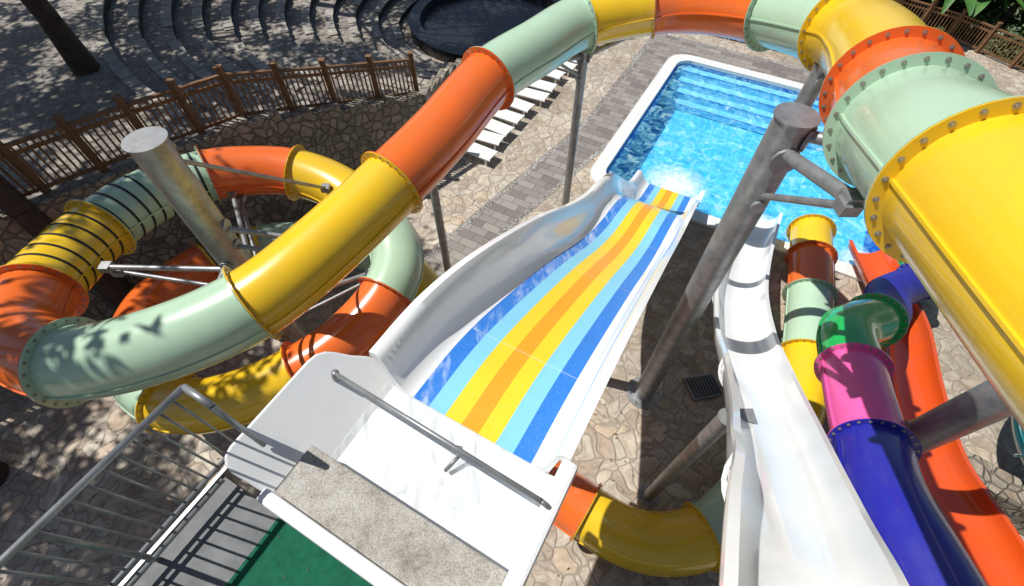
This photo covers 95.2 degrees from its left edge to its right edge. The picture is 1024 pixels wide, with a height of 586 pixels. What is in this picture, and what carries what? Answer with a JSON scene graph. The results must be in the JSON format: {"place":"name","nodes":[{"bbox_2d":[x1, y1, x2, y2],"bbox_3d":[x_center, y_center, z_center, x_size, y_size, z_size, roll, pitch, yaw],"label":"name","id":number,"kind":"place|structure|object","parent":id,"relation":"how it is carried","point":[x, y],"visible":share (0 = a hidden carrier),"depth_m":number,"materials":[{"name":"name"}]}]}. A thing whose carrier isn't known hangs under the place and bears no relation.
{"place":"outdoors","nodes":[
{"label":"outdoors","id":0,"kind":"place"},
{"bbox_2d":[0,0,442,198],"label":"amphitheatre terraces","id":1,"kind":"object","parent":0,"point":[41,84],"visible":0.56,"depth_m":15.79,"materials":[{"name":"stone"}]},
{"bbox_2d":[20,0,99,75],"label":"pine tree","id":2,"kind":"object","parent":1,"relation":"on","point":[79,59],"visible":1,"depth_m":13.33,"materials":[{"name":"brown plant"}]},
{"bbox_2d":[91,0,447,118],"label":"stone seat rows","id":3,"kind":"object","parent":1,"relation":"on","point":[125,75],"visible":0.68,"depth_m":17.03,"materials":[{"name":"grey stone"}]},
{"bbox_2d":[0,12,1023,585],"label":"ground","id":4,"kind":"structure","parent":0,"point":[36,490],"depth_m":11.19,"materials":[{"name":"stone"}]},
{"bbox_2d":[0,461,9,485],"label":"pine tree","id":5,"kind":"object","parent":4,"relation":"on","point":[4,470],"visible":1,"depth_m":10.51,"materials":[{"name":"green plant"}]},
{"bbox_2d":[0,174,133,308],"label":"pine tree","id":6,"kind":"object","parent":4,"relation":"on","point":[33,221],"visible":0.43,"depth_m":10.32,"materials":[{"name":"brown plant"}]},
{"bbox_2d":[0,58,461,320],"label":"stone retaining wall","id":7,"kind":"structure","parent":4,"relation":"on","point":[349,134],"depth_m":13.13,"materials":[{"name":"stone"}]},
{"bbox_2d":[0,51,418,196],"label":"wooden fence","id":8,"kind":"object","parent":7,"relation":"on","point":[25,170],"visible":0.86,"depth_m":11.28,"materials":[{"name":"brown wood"}]},
{"bbox_2d":[97,126,368,350],"bbox_3d":[-5.199,-0.648,9.576,4.427,7.225,4.342,37,62,24],"label":"steel pole","id":9,"kind":"object","parent":4,"relation":"on","point":[156,156],"visible":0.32,"depth_m":7.26,"materials":[{"name":"grey metal"}]},
{"bbox_2d":[118,466,372,585],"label":"slide tower deck","id":10,"kind":"structure","parent":4,"relation":"on","point":[230,532],"depth_m":4.06,"materials":[{"name":"green carpet"}]},
{"bbox_2d":[0,384,265,585],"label":"metal railing","id":11,"kind":"object","parent":10,"relation":"on","point":[33,531],"visible":0.97,"depth_m":3.49,"materials":[{"name":"metal"}]},
{"bbox_2d":[430,185,450,271],"bbox_3d":[-1.600,-1.014,11.073,0.338,5.225,0.338,0,54,0],"label":"steel pole","id":12,"kind":"object","parent":4,"relation":"on","point":[436,206],"visible":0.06,"depth_m":10.34,"materials":[{"name":"grey metal"}]},
{"bbox_2d":[224,170,704,585],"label":"striped water slide","id":13,"kind":"object","parent":4,"relation":"on","point":[449,420],"visible":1,"depth_m":4.83,"materials":[{"name":"plastic"}]},
{"bbox_2d":[462,142,497,166],"bbox_3d":[-1.444,-5.226,17.041,1.870,0.471,0.600,26,58,18],"label":"sun lounger","id":14,"kind":"object","parent":4,"relation":"on","point":[486,154],"visible":0.39,"depth_m":16.84,"materials":[{"name":"white plastic"}]},
{"bbox_2d":[408,0,559,62],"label":"round stage","id":15,"kind":"object","parent":4,"relation":"on","point":[446,31],"visible":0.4,"depth_m":22.96,"materials":[{"name":"stone"}]},
{"bbox_2d":[476,130,504,150],"bbox_3d":[-1.219,-5.875,17.509,1.870,0.471,0.600,20,57,14],"label":"sun lounger","id":16,"kind":"object","parent":4,"relation":"on","point":[494,139],"visible":0.36,"depth_m":17.31,"materials":[{"name":"white plastic"}]},
{"bbox_2d":[485,119,514,140],"bbox_3d":[-0.843,-6.414,17.898,1.870,0.471,0.600,28,59,19],"label":"sun lounger","id":17,"kind":"object","parent":4,"relation":"on","point":[497,127],"visible":0.43,"depth_m":17.68,"materials":[{"name":"white plastic"}]},
{"bbox_2d":[494,109,524,126],"bbox_3d":[-0.464,-7.078,18.209,1.870,0.743,0.600,25,58,17],"label":"sun lounger","id":18,"kind":"object","parent":4,"relation":"on","point":[510,116],"visible":0.46,"depth_m":18.11,"materials":[{"name":"white plastic"}]},
{"bbox_2d":[510,97,534,117],"bbox_3d":[-0.028,-7.639,18.781,1.870,0.471,0.600,27,59,18],"label":"sun lounger","id":19,"kind":"object","parent":4,"relation":"on","point":[522,105],"visible":0.38,"depth_m":18.52,"materials":[{"name":"white plastic"}]},
{"bbox_2d":[516,88,549,106],"bbox_3d":[0.576,-8.160,19.157,1.870,0.471,0.600,20,57,14],"label":"sun lounger","id":20,"kind":"object","parent":4,"relation":"on","point":[537,95],"visible":0.47,"depth_m":18.97,"materials":[{"name":"white plastic"}]},
{"bbox_2d":[529,80,557,97],"bbox_3d":[0.930,-8.818,19.464,1.870,0.743,0.600,22,57,15],"label":"sun lounger","id":21,"kind":"object","parent":4,"relation":"on","point":[548,87],"visible":0.47,"depth_m":19.36,"materials":[{"name":"white plastic"}]},
{"bbox_2d":[489,144,607,241],"bbox_3d":[-0.660,-1.536,14.660,0.299,0.001,13.154,34,61,22],"label":"pebble border","id":22,"kind":"object","parent":4,"relation":"on","point":[512,224],"visible":0.38,"depth_m":15.95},
{"bbox_2d":[546,69,565,83],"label":"sun lounger","id":23,"kind":"object","parent":4,"relation":"on","point":[555,74],"visible":0.28,"depth_m":19.86,"materials":[{"name":"white plastic"}]},
{"bbox_2d":[558,61,577,76],"bbox_3d":[1.896,-10.099,20.448,1.870,0.646,0.600,24,58,17],"label":"sun lounger","id":24,"kind":"object","parent":4,"relation":"on","point":[572,66],"visible":0.2,"depth_m":20.28,"materials":[{"name":"white plastic"}]},
{"bbox_2d":[561,38,634,205],"bbox_3d":[1.779,-4.120,12.922,2.032,5.860,0.655,-16,56,-11],"label":"steel pole","id":25,"kind":"object","parent":4,"relation":"on","point":[582,59],"visible":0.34,"depth_m":11.99,"materials":[{"name":"grey metal"}]},
{"bbox_2d":[637,408,756,506],"bbox_3d":[3.057,3.081,8.375,0.565,4.810,0.450,0,54,0],"label":"steel pole","id":26,"kind":"object","parent":4,"relation":"on","point":[712,432],"visible":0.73,"depth_m":7.68,"materials":[{"name":"grey metal"}]},
{"bbox_2d":[712,213,908,585],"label":"white body slide","id":27,"kind":"object","parent":26,"relation":"on","point":[795,513],"visible":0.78,"depth_m":4.76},
{"bbox_2d":[682,372,722,401],"bbox_3d":[4.800,2.358,11.774,0.793,0.142,0.618,-9,55,-7],"label":"drain hatch","id":28,"kind":"object","parent":4,"relation":"on","point":[702,386],"visible":1,"depth_m":11.71,"materials":[{"name":"metal"}]},
{"bbox_2d":[591,54,880,282],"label":"swimming pool","id":29,"kind":"structure","parent":4,"relation":"in","point":[691,126],"depth_m":19.32,"materials":[{"name":"blue liquid"}]},
{"bbox_2d":[626,102,864,409],"bbox_3d":[3.379,0.667,8.166,1.022,7.973,2.052,0,54,0],"label":"steel pole","id":30,"kind":"object","parent":4,"relation":"on","point":[790,134],"visible":0.98,"depth_m":6.24,"materials":[{"name":"grey metal"}]},
{"bbox_2d":[0,0,1023,576],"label":"tube slide","id":31,"kind":"object","parent":30,"relation":"attached to","point":[922,140],"visible":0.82,"depth_m":7.22,"materials":[{"name":"multicoloured plastic"}]},
{"bbox_2d":[795,62,824,106],"bbox_3d":[4.950,-1.483,10.187,0.525,7.210,0.703,0,54,0],"label":"steel pole","id":32,"kind":"object","parent":4,"relation":"on","point":[810,91],"visible":0.11,"depth_m":7.61,"materials":[{"name":"grey metal"}]},
{"bbox_2d":[904,380,1011,453],"bbox_3d":[5.836,2.163,6.932,1.053,8.225,0.826,0,54,0],"label":"steel pole","id":33,"kind":"object","parent":4,"relation":"on","point":[975,408],"visible":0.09,"depth_m":6.04,"materials":[{"name":"grey metal"}]},
{"bbox_2d":[814,260,987,585],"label":"multicoloured tube slide","id":34,"kind":"object","parent":33,"relation":"attached to","point":[875,443],"visible":0.82,"depth_m":6.24,"materials":[{"name":"blue plastic"}]},
{"bbox_2d":[848,240,1023,585],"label":"orange body slide","id":35,"kind":"object","parent":33,"relation":"attached to","point":[983,527],"visible":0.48,"depth_m":8.44,"materials":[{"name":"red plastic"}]},
{"bbox_2d":[893,0,1023,69],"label":"wooden fence","id":36,"kind":"object","parent":4,"relation":"on","point":[1014,61],"visible":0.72,"depth_m":21.30,"materials":[{"name":"brown wood"}]},
{"bbox_2d":[897,0,1023,64],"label":"hedge","id":37,"kind":"object","parent":4,"relation":"on","point":[988,14],"visible":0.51,"depth_m":21.95,"materials":[{"name":"leaves"},{"name":"foliage"}]},
{"bbox_2d":[921,0,1009,23],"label":"banana plant","id":38,"kind":"object","parent":4,"relation":"on","point":[970,5],"visible":0.69,"depth_m":20.66,"materials":[{"name":"green plant"}]},
{"bbox_2d":[964,449,1023,535],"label":"stone pavement","id":39,"kind":"structure","parent":4,"relation":"on","point":[1005,489],"depth_m":9.65,"materials":[{"name":"stone"}]},
{"bbox_2d":[1011,416,1023,464],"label":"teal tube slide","id":40,"kind":"object","parent":39,"relation":"on","point":[1018,433],"visible":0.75,"depth_m":9.39,"materials":[{"name":"plastic"}]},
{"bbox_2d":[426,34,809,276],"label":"paved path","id":41,"kind":"structure","parent":0,"point":[514,202],"depth_m":17.95,"materials":[{"name":"grey stone"}]},
{"bbox_2d":[424,34,807,260],"bbox_3d":[3.963,-6.620,18.327,27.174,0.001,10.977,-22,57,-15],"label":"pebble border","id":42,"kind":"object","parent":41,"relation":"on","point":[464,224],"visible":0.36,"depth_m":17.72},
{"bbox_2d":[895,0,1023,66],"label":"lawn","id":43,"kind":"structure","parent":0,"point":[943,27],"depth_m":23.08,"materials":[{"name":"green plant"}]},
{"bbox_2d":[932,0,1023,27],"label":"banana plant","id":44,"kind":"object","parent":43,"relation":"on","point":[981,5],"visible":0.61,"depth_m":20.70,"materials":[{"name":"green plant"}]},
{"bbox_2d":[960,0,1019,38],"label":"banana plant","id":45,"kind":"object","parent":43,"relation":"on","point":[1011,11],"visible":0.26,"depth_m":21.20,"materials":[{"name":"green plant"}]}
]}

